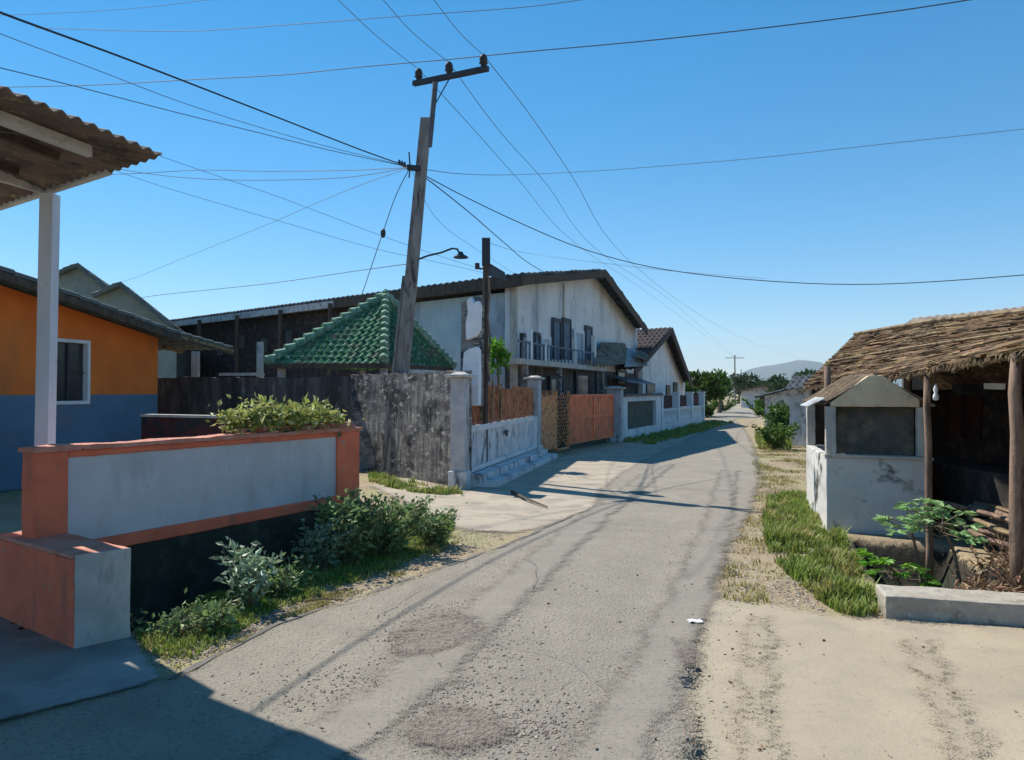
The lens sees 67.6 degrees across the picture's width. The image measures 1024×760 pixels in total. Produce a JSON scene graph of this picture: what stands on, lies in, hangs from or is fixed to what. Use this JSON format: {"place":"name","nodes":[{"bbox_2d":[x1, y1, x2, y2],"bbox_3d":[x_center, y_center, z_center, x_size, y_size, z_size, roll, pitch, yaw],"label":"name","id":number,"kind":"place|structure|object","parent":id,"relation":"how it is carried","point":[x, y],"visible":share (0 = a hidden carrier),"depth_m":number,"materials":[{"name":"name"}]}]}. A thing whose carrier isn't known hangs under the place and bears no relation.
{"place":"outdoors","nodes":[
{"label":"outdoors","id":0,"kind":"place"},
{"bbox_2d":[140,414,238,439],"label":"boundary wall","id":1,"kind":"structure","parent":0,"point":[154,426],"depth_m":12.11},
{"bbox_2d":[115,170,482,272],"bbox_3d":[-4.590,-3.961,19.056,11.202,2.131,1.130,0,-1,-27],"label":"power wire","id":2,"kind":"object","parent":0,"point":[280,221],"visible":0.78,"depth_m":17.98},
{"bbox_2d":[0,402,762,759],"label":"road","id":3,"kind":"structure","parent":0,"point":[650,532],"depth_m":4.54,"materials":[{"name":"asphalt"}]},
{"bbox_2d":[168,509,588,678],"bbox_3d":[-0.452,1.692,7.334,0.238,0.001,6.867,0,-1,27],"label":"road seam","id":4,"kind":"object","parent":3,"relation":"on","point":[195,665],"visible":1,"depth_m":5.41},
{"bbox_2d":[384,613,489,656],"bbox_3d":[-0.455,1.655,5.012,1.190,0.001,1.470,0,-1,0],"label":"worn patch","id":5,"kind":"object","parent":3,"relation":"on","point":[431,638],"visible":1,"depth_m":4.97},
{"bbox_2d":[233,463,673,759],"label":"tyre track","id":6,"kind":"structure","parent":3,"relation":"on","point":[415,675],"depth_m":4.35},
{"bbox_2d":[393,701,530,755],"bbox_3d":[-0.245,1.633,3.587,1.050,0.001,1.120,0,-1,0],"label":"worn patch","id":7,"kind":"object","parent":3,"relation":"on","point":[452,727],"visible":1,"depth_m":3.58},
{"bbox_2d":[157,501,1017,755],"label":"fallen leaves","id":8,"kind":"object","parent":3,"relation":"on","point":[698,717],"visible":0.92,"depth_m":4.11,"materials":[{"name":"brown plant"}]},
{"bbox_2d":[548,469,739,759],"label":"tyre track","id":9,"kind":"structure","parent":3,"relation":"on","point":[626,715],"depth_m":4.52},
{"bbox_2d":[669,632,708,669],"bbox_3d":[1.054,1.646,4.592,0.630,0.001,1.190,0,-1,0],"label":"worn patch","id":10,"kind":"object","parent":9,"relation":"on","point":[688,656],"visible":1,"depth_m":4.59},
{"bbox_2d":[623,419,734,444],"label":"shaded verge grass","id":11,"kind":"structure","parent":3,"relation":"on","point":[689,429],"depth_m":28.01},
{"bbox_2d":[689,368,728,404],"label":"street tree","id":12,"kind":"object","parent":3,"relation":"on","point":[707,382],"visible":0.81,"depth_m":47.92,"materials":[{"name":"green plant"}]},
{"bbox_2d":[708,397,739,411],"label":"roadside bush","id":13,"kind":"object","parent":3,"relation":"on","point":[729,405],"visible":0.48,"depth_m":57.73,"materials":[{"name":"green plant"}]},
{"bbox_2d":[717,375,732,412],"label":"street tree","id":14,"kind":"object","parent":3,"relation":"on","point":[729,389],"visible":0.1,"depth_m":55.47,"materials":[{"name":"green plant"}]},
{"bbox_2d":[728,370,761,403],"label":"distant tree","id":15,"kind":"object","parent":3,"relation":"on","point":[743,381],"visible":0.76,"depth_m":94.60,"materials":[{"name":"green plant"}]},
{"bbox_2d":[741,398,764,415],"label":"roadside bush","id":16,"kind":"object","parent":3,"relation":"on","point":[758,404],"visible":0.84,"depth_m":47.84,"materials":[{"name":"green plant"}]},
{"bbox_2d":[752,373,787,386],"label":"distant tree","id":17,"kind":"object","parent":3,"relation":"on","point":[773,378],"visible":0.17,"depth_m":98.87,"materials":[{"name":"green plant"}]},
{"bbox_2d":[21,0,968,86],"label":"power wire","id":18,"kind":"object","parent":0,"point":[545,49],"visible":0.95,"depth_m":15.60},
{"bbox_2d":[0,391,1016,759],"bbox_3d":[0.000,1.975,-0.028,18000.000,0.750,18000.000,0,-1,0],"label":"ground","id":19,"kind":"structure","parent":0,"point":[898,549],"depth_m":7.75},
{"bbox_2d":[0,532,130,648],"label":"parapet block","id":20,"kind":"structure","parent":19,"relation":"on","point":[70,590],"depth_m":4.91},
{"bbox_2d":[0,616,160,719],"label":"concrete apron","id":21,"kind":"object","parent":19,"relation":"on","point":[39,671],"visible":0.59,"depth_m":4.35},
{"bbox_2d":[0,85,161,445],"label":"porch","id":22,"kind":"object","parent":21,"relation":"on","point":[47,152],"visible":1,"depth_m":5.29,"materials":[{"name":"white wood"}]},
{"bbox_2d":[0,265,233,491],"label":"orange house","id":23,"kind":"structure","parent":19,"relation":"on","point":[107,373],"depth_m":13.64,"materials":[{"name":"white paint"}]},
{"bbox_2d":[56,338,90,404],"bbox_3d":[-7.797,-0.145,13.443,0.150,1.144,0.827,0,-1,15],"label":"window","id":24,"kind":"structure","parent":23,"relation":"in","point":[73,355],"depth_m":13.57,"materials":[{"name":"glass"}]},
{"bbox_2d":[59,262,190,377],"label":"gabled house","id":25,"kind":"structure","parent":19,"relation":"on","point":[77,277],"depth_m":24.54,"materials":[{"name":"grey tile"}]},
{"bbox_2d":[130,587,227,637],"bbox_3d":[-2.231,1.565,5.135,0.702,0.247,0.511,0,-1,0],"label":"weed","id":26,"kind":"object","parent":19,"relation":"on","point":[186,623],"visible":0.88,"depth_m":5.04,"materials":[{"name":"green plant"}]},
{"bbox_2d":[18,427,362,616],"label":"garden wall","id":27,"kind":"structure","parent":19,"relation":"on","point":[169,512],"depth_m":6.38,"materials":[{"name":"paint"}]},
{"bbox_2d":[205,394,277,433],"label":"potted plant","id":28,"kind":"object","parent":27,"relation":"on","point":[245,422],"visible":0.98,"depth_m":6.96,"materials":[{"name":"green plant"}]},
{"bbox_2d":[238,391,290,432],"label":"potted plant","id":29,"kind":"object","parent":27,"relation":"on","point":[271,408],"visible":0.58,"depth_m":7.22,"materials":[{"name":"green plant"}]},
{"bbox_2d":[257,400,320,433],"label":"potted plant","id":30,"kind":"object","parent":27,"relation":"on","point":[291,419],"visible":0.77,"depth_m":7.46,"materials":[{"name":"green plant"}]},
{"bbox_2d":[277,393,340,429],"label":"potted plant","id":31,"kind":"object","parent":27,"relation":"on","point":[320,413],"visible":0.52,"depth_m":7.74,"materials":[{"name":"green plant"}]},
{"bbox_2d":[322,408,363,438],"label":"potted plant","id":32,"kind":"object","parent":27,"relation":"on","point":[335,420],"visible":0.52,"depth_m":8.02,"materials":[{"name":"green plant"}]},
{"bbox_2d":[190,590,246,632],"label":"weed","id":33,"kind":"object","parent":19,"relation":"on","point":[223,615],"visible":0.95,"depth_m":5.09,"materials":[{"name":"green plant"}]},
{"bbox_2d":[209,536,282,608],"bbox_3d":[-1.954,1.430,5.659,0.540,0.559,0.467,-1,-1,36],"label":"weed","id":34,"kind":"object","parent":19,"relation":"on","point":[252,581],"visible":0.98,"depth_m":5.63,"materials":[{"name":"green plant"}]},
{"bbox_2d":[157,342,350,432],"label":"stained wall","id":35,"kind":"structure","parent":19,"relation":"on","point":[195,393],"depth_m":16.63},
{"bbox_2d":[243,552,318,596],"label":"weed","id":36,"kind":"object","parent":19,"relation":"on","point":[283,584],"visible":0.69,"depth_m":6.03,"materials":[{"name":"green plant"}]},
{"bbox_2d":[135,516,455,658],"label":"verge grass","id":37,"kind":"structure","parent":19,"relation":"on","point":[346,572],"depth_m":5.95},
{"bbox_2d":[148,535,463,668],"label":"dry edge grass","id":38,"kind":"structure","parent":19,"relation":"on","point":[310,607],"depth_m":5.80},
{"bbox_2d":[289,518,356,570],"bbox_3d":[-1.718,1.475,6.964,0.601,0.472,0.576,0,-1,-18],"label":"bush","id":39,"kind":"object","parent":19,"relation":"on","point":[326,546],"visible":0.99,"depth_m":6.87,"materials":[{"name":"green plant"}]},
{"bbox_2d":[309,487,389,564],"bbox_3d":[-1.462,1.343,7.118,0.700,0.723,0.982,0,-1,-28],"label":"bush","id":40,"kind":"object","parent":19,"relation":"on","point":[332,510],"visible":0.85,"depth_m":7.08,"materials":[{"name":"green plant"}]},
{"bbox_2d":[263,289,456,377],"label":"pavilion","id":41,"kind":"structure","parent":19,"relation":"on","point":[364,340],"depth_m":16.94,"materials":[{"name":"green tile"}]},
{"bbox_2d":[344,488,444,554],"bbox_3d":[-1.213,1.378,7.526,0.984,0.668,0.876,0,-1,-20],"label":"bush","id":42,"kind":"object","parent":19,"relation":"on","point":[392,532],"visible":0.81,"depth_m":7.41,"materials":[{"name":"green plant"}]},
{"bbox_2d":[170,269,648,446],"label":"white building","id":43,"kind":"structure","parent":19,"relation":"on","point":[571,331],"depth_m":25.02,"materials":[{"name":"paint"}]},
{"bbox_2d":[161,156,482,269],"bbox_3d":[-4.918,-4.141,17.398,12.265,2.603,0.697,1,-1,-36],"label":"power wire","id":44,"kind":"object","parent":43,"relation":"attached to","point":[304,206],"visible":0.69,"depth_m":17.48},
{"bbox_2d":[533,332,540,359],"bbox_3d":[0.710,-0.958,21.624,0.071,0.766,0.432,0,-1,22],"label":"balcony window","id":45,"kind":"structure","parent":43,"relation":"in","point":[536,336],"depth_m":21.63,"materials":[{"name":"glass"}]},
{"bbox_2d":[551,317,561,359],"bbox_3d":[1.359,-1.244,23.235,0.071,1.253,0.776,0,-1,22],"label":"balcony door","id":46,"kind":"structure","parent":43,"relation":"in","point":[556,324],"depth_m":23.19,"materials":[{"name":"blue paint"}]},
{"bbox_2d":[548,376,564,404],"bbox_3d":[1.353,0.330,23.200,0.071,0.892,1.384,0,-1,22],"label":"front window","id":47,"kind":"structure","parent":43,"relation":"in","point":[551,379],"depth_m":22.92,"materials":[{"name":"grey glass"}]},
{"bbox_2d":[561,317,571,359],"bbox_3d":[1.726,-1.292,24.145,0.071,1.302,0.838,0,-1,22],"label":"balcony door","id":48,"kind":"structure","parent":43,"relation":"in","point":[566,323],"depth_m":24.12,"materials":[{"name":"blue paint"}]},
{"bbox_2d":[573,329,584,359],"bbox_3d":[2.210,-1.161,25.342,0.071,0.976,1.121,0,-1,22],"label":"balcony window","id":49,"kind":"structure","parent":43,"relation":"in","point":[580,335],"depth_m":25.51,"materials":[{"name":"blue paint"}]},
{"bbox_2d":[574,372,590,393],"bbox_3d":[2.392,0.307,25.770,0.071,1.110,1.707,0,-1,22],"label":"front window","id":50,"kind":"structure","parent":43,"relation":"in","point":[582,381],"depth_m":25.70,"materials":[{"name":"grey glass"}]},
{"bbox_2d":[584,325,592,359],"bbox_3d":[2.646,-1.282,26.422,0.071,1.161,0.789,0,-1,22],"label":"balcony window","id":51,"kind":"structure","parent":43,"relation":"in","point":[588,330],"depth_m":26.38,"materials":[{"name":"glass"}]},
{"bbox_2d":[595,372,609,393],"bbox_3d":[3.325,0.313,28.079,0.071,1.252,1.783,0,-1,22],"label":"front door","id":52,"kind":"structure","parent":43,"relation":"in","point":[606,374],"depth_m":28.31,"materials":[{"name":"grey paint"}]},
{"bbox_2d":[351,370,471,485],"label":"concrete wall","id":53,"kind":"structure","parent":19,"relation":"on","point":[420,409],"depth_m":14.04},
{"bbox_2d":[380,54,488,474],"bbox_3d":[-1.499,-2.138,14.357,2.142,7.896,0.722,-1,-1,32],"label":"utility pole","id":54,"kind":"object","parent":19,"relation":"on","point":[401,362],"visible":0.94,"depth_m":14.51,"materials":[{"name":"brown wood"}]},
{"bbox_2d":[0,33,402,165],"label":"power wire","id":55,"kind":"object","parent":54,"relation":"attached to","point":[179,101],"visible":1,"depth_m":10.71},
{"bbox_2d":[0,67,405,166],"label":"power wire","id":56,"kind":"object","parent":54,"relation":"attached to","point":[183,114],"visible":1,"depth_m":10.77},
{"bbox_2d":[0,11,409,167],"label":"power wire","id":57,"kind":"object","parent":54,"relation":"attached to","point":[57,33],"visible":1,"depth_m":8.63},
{"bbox_2d":[81,168,406,294],"bbox_3d":[-8.415,-3.445,21.221,18.792,1.055,1.347,-1,-1,42],"label":"power wire","id":58,"kind":"object","parent":54,"relation":"attached to","point":[269,223],"visible":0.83,"depth_m":18.46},
{"bbox_2d":[112,167,406,174],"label":"power wire","id":59,"kind":"object","parent":54,"relation":"attached to","point":[270,171],"visible":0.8,"depth_m":17.98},
{"bbox_2d":[121,168,404,179],"bbox_3d":[-6.583,-4.630,15.982,9.731,1.304,1.510,0,-1,10],"label":"power wire","id":60,"kind":"object","parent":54,"relation":"attached to","point":[292,179],"visible":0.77,"depth_m":15.73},
{"bbox_2d":[142,264,405,297],"bbox_3d":[-7.551,-2.579,22.128,2.158,0.908,18.385,1,-1,-44],"label":"power wire","id":61,"kind":"object","parent":54,"relation":"attached to","point":[286,281],"visible":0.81,"depth_m":21.62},
{"bbox_2d":[35,0,578,31],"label":"power wire","id":62,"kind":"object","parent":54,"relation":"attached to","point":[327,21],"visible":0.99,"depth_m":13.73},
{"bbox_2d":[350,170,408,324],"bbox_3d":[-2.833,-2.622,15.662,0.208,2.743,3.141,1,-1,-32],"label":"power wire","id":63,"kind":"object","parent":54,"relation":"attached to","point":[378,244],"visible":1,"depth_m":15.20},
{"bbox_2d":[427,179,542,271],"bbox_3d":[0.387,-3.841,23.776,0.574,0.203,19.305,0,-1,14],"label":"power wire","id":64,"kind":"object","parent":54,"relation":"attached to","point":[479,221],"visible":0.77,"depth_m":18.63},
{"bbox_2d":[423,74,731,355],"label":"power wire","id":65,"kind":"object","parent":54,"relation":"attached to","point":[526,189],"visible":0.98,"depth_m":21.89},
{"bbox_2d":[453,68,727,350],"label":"power wire","id":66,"kind":"object","parent":54,"relation":"attached to","point":[547,185],"visible":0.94,"depth_m":21.80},
{"bbox_2d":[487,60,758,344],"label":"power wire","id":67,"kind":"object","parent":54,"relation":"attached to","point":[572,176],"visible":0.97,"depth_m":20.74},
{"bbox_2d":[427,129,1021,174],"bbox_3d":[5.100,-4.969,18.253,14.048,2.048,7.666,0,-1,0],"label":"power wire","id":68,"kind":"object","parent":54,"relation":"attached to","point":[743,159],"visible":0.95,"depth_m":18.96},
{"bbox_2d":[427,176,1023,284],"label":"power wire","id":69,"kind":"object","parent":54,"relation":"attached to","point":[720,276],"visible":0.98,"depth_m":16.87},
{"bbox_2d":[404,496,467,544],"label":"bush","id":70,"kind":"object","parent":19,"relation":"on","point":[439,529],"visible":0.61,"depth_m":7.90,"materials":[{"name":"green plant"}]},
{"bbox_2d":[444,372,475,489],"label":"fence pillar","id":71,"kind":"structure","parent":19,"relation":"on","point":[459,474],"depth_m":12.54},
{"bbox_2d":[488,336,512,387],"bbox_3d":[-0.333,0.440,16.201,0.722,2.783,0.600,0,-1,0],"label":"yard tree","id":72,"kind":"object","parent":19,"relation":"on","point":[502,356],"visible":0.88,"depth_m":16.16,"materials":[{"name":"green plant"}]},
{"bbox_2d":[472,379,557,487],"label":"panel wall","id":73,"kind":"structure","parent":19,"relation":"on","point":[514,453],"depth_m":15.20,"materials":[{"name":"paint"}]},
{"bbox_2d":[461,296,483,405],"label":"peeling column","id":74,"kind":"structure","parent":73,"relation":"on","point":[472,333],"depth_m":13.44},
{"bbox_2d":[125,465,910,759],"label":"gravel","id":75,"kind":"structure","parent":19,"relation":"on","point":[465,679],"depth_m":4.63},
{"bbox_2d":[523,376,544,448],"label":"fence pillar","id":76,"kind":"structure","parent":19,"relation":"on","point":[534,382],"depth_m":18.55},
{"bbox_2d":[604,386,625,441],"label":"fence pillar","id":77,"kind":"structure","parent":19,"relation":"on","point":[619,432],"depth_m":24.23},
{"bbox_2d":[623,393,662,437],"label":"framed wall","id":78,"kind":"structure","parent":19,"relation":"on","point":[641,413],"depth_m":27.51,"materials":[{"name":"paint"}]},
{"bbox_2d":[611,327,692,408],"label":"gabled house","id":79,"kind":"structure","parent":19,"relation":"on","point":[665,370],"depth_m":36.62,"materials":[{"name":"paint"}]},
{"bbox_2d":[653,392,705,431],"bbox_3d":[7.777,1.365,34.801,0.411,1.660,10.141,0,-1,24],"label":"balustrade fence","id":80,"kind":"object","parent":19,"relation":"on","point":[674,414],"visible":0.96,"depth_m":34.28,"materials":[{"name":"paint"}]},
{"bbox_2d":[693,399,718,416],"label":"roadside bush","id":81,"kind":"object","parent":19,"relation":"on","point":[709,409],"visible":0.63,"depth_m":45.65,"materials":[{"name":"green plant"}]},
{"bbox_2d":[734,386,771,407],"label":"hut","id":82,"kind":"object","parent":19,"relation":"on","point":[749,394],"visible":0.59,"depth_m":73.03,"materials":[{"name":"paint"}]},
{"bbox_2d":[719,445,812,605],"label":"dry verge grass","id":83,"kind":"structure","parent":19,"relation":"on","point":[769,478],"depth_m":9.46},
{"bbox_2d":[755,405,788,430],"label":"roadside bush","id":84,"kind":"object","parent":19,"relation":"on","point":[783,416],"visible":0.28,"depth_m":25.95,"materials":[{"name":"green plant"}]},
{"bbox_2d":[754,425,794,449],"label":"verge grass","id":85,"kind":"structure","parent":19,"relation":"on","point":[759,441],"depth_m":21.69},
{"bbox_2d":[751,418,799,448],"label":"shrub","id":86,"kind":"object","parent":19,"relation":"on","point":[778,437],"visible":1,"depth_m":20.97,"materials":[{"name":"green plant"}]},
{"bbox_2d":[763,377,789,392],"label":"distant tree","id":87,"kind":"object","parent":19,"relation":"on","point":[774,386],"visible":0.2,"depth_m":69.78,"materials":[{"name":"green plant"}]},
{"bbox_2d":[754,388,821,427],"bbox_3d":[12.861,1.146,33.987,3.832,1.876,4.500,0,-1,20],"label":"hut","id":88,"kind":"object","parent":19,"relation":"on","point":[774,397],"visible":0.3,"depth_m":32.60,"materials":[{"name":"grey concrete"}]},
{"bbox_2d":[784,373,815,445],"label":"shed","id":89,"kind":"structure","parent":19,"relation":"on","point":[797,412],"depth_m":22.24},
{"bbox_2d":[781,367,822,388],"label":"distant tree","id":90,"kind":"object","parent":19,"relation":"on","point":[806,372],"visible":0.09,"depth_m":58.68,"materials":[{"name":"green plant"}]},
{"bbox_2d":[756,487,881,617],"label":"roadside grass","id":91,"kind":"structure","parent":19,"relation":"on","point":[842,592],"depth_m":7.07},
{"bbox_2d":[800,373,935,537],"bbox_3d":[4.322,1.084,9.679,1.301,2.314,2.419,0,-1,15],"label":"kiosk","id":92,"kind":"object","parent":19,"relation":"on","point":[865,465],"visible":0.85,"depth_m":8.71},
{"bbox_2d":[853,548,942,586],"bbox_3d":[3.232,1.786,6.557,0.642,0.660,0.612,0,-1,0],"label":"leafy plant","id":93,"kind":"object","parent":19,"relation":"on","point":[875,560],"visible":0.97,"depth_m":6.45,"materials":[{"name":"green plant"}]},
{"bbox_2d":[802,309,1023,592],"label":"shelter","id":94,"kind":"object","parent":19,"relation":"on","point":[970,354],"visible":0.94,"depth_m":8.90,"materials":[{"name":"wood"}]},
{"bbox_2d":[944,395,983,437],"bbox_3d":[5.861,0.475,9.914,0.500,0.560,0.120,0,-1,0],"label":"red cloth","id":95,"kind":"object","parent":94,"relation":"hanging from","point":[963,416],"visible":1,"depth_m":9.91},
{"bbox_2d":[984,383,1004,389],"bbox_3d":[4.949,-0.145,7.855,0.034,0.487,0.304,0,-1,-1],"label":"lamp tube","id":96,"kind":"object","parent":94,"relation":"hanging from","point":[1000,386],"visible":0.83,"depth_m":7.82,"materials":[{"name":"white paint"}]},
{"bbox_2d":[872,497,954,585],"bbox_3d":[3.661,1.533,7.021,0.694,0.937,0.651,0,-1,0],"label":"leafy plant","id":97,"kind":"object","parent":19,"relation":"on","point":[882,520],"visible":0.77,"depth_m":6.92,"materials":[{"name":"green plant"}]},
{"bbox_2d":[891,502,989,582],"bbox_3d":[3.694,1.420,6.683,0.725,0.656,0.783,0,-1,0],"label":"leafy plant","id":98,"kind":"object","parent":19,"relation":"on","point":[912,520],"visible":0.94,"depth_m":6.64,"materials":[{"name":"green plant"}]},
{"bbox_2d":[944,522,1023,592],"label":"dry brush","id":99,"kind":"object","parent":19,"relation":"on","point":[1000,574],"visible":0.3,"depth_m":6.36,"materials":[{"name":"brown plant"}]},
{"bbox_2d":[0,0,1023,379],"label":"sky","id":100,"kind":"structure","parent":0,"point":[950,208],"materials":[{"name":"blue"}]},
{"bbox_2d":[368,431,702,533],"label":"pavement","id":101,"kind":"structure","parent":0,"point":[570,484],"depth_m":12.03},
{"bbox_2d":[366,470,462,495],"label":"wall foot grass","id":102,"kind":"structure","parent":101,"relation":"on","point":[381,478],"depth_m":12.59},
{"bbox_2d":[475,238,505,467],"bbox_3d":[-0.394,-0.407,14.127,0.583,4.417,0.280,0,-1,0],"label":"service pole","id":103,"kind":"object","parent":101,"relation":"on","point":[489,269],"visible":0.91,"depth_m":14.06,"materials":[{"name":"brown wood"}]},
{"bbox_2d":[541,390,613,450],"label":"gate","id":104,"kind":"structure","parent":101,"relation":"on","point":[590,417],"depth_m":21.09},
{"bbox_2d":[727,360,901,390],"bbox_3d":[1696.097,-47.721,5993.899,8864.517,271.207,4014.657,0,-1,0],"label":"mountain","id":105,"kind":"structure","parent":0,"point":[790,369],"depth_m":6435.22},
{"bbox_2d":[668,598,1023,759],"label":"driveway","id":106,"kind":"structure","parent":0,"point":[874,707],"depth_m":4.13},
{"bbox_2d":[716,612,802,759],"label":"driveway track","id":107,"kind":"structure","parent":106,"relation":"on","point":[751,679],"depth_m":3.95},
{"bbox_2d":[893,634,1000,759],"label":"driveway track","id":108,"kind":"structure","parent":106,"relation":"on","point":[927,667],"depth_m":3.85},
{"bbox_2d":[875,584,1023,629],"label":"concrete kerb","id":109,"kind":"structure","parent":106,"relation":"on","point":[946,605],"depth_m":5.32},
{"bbox_2d":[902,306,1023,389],"bbox_3d":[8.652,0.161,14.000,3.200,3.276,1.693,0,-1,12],"label":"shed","id":110,"kind":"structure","parent":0,"point":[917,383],"depth_m":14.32,"materials":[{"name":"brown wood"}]},
{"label":"firewood stick","id":111,"kind":"object","parent":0,"visible":0},
{"bbox_2d":[958,524,1008,548],"bbox_3d":[4.737,1.567,7.589,0.128,0.102,1.070,0,-1,-2],"label":"firewood stick","id":112,"kind":"object","parent":111,"relation":"on","point":[974,533],"visible":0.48,"depth_m":7.63,"materials":[{"name":"brown wood"}]},
{"bbox_3d":[4.810,1.523,7.365,0.131,0.053,1.061,0,-1,0],"label":"firewood stick","id":113,"kind":"object","parent":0,"visible":0},
{"bbox_2d":[967,515,1008,530],"bbox_3d":[4.782,1.455,7.378,0.080,0.094,1.264,0,-1,0],"label":"firewood stick","id":114,"kind":"object","parent":113,"relation":"on","point":[976,520],"visible":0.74,"depth_m":7.79,"materials":[{"name":"brown wood"}]},
{"bbox_2d":[945,501,1008,522],"bbox_3d":[4.807,1.357,7.679,0.114,0.079,1.433,0,-1,-1],"label":"firewood stick","id":115,"kind":"object","parent":114,"relation":"on","point":[983,513],"visible":0.64,"depth_m":7.85,"materials":[{"name":"brown wood"}]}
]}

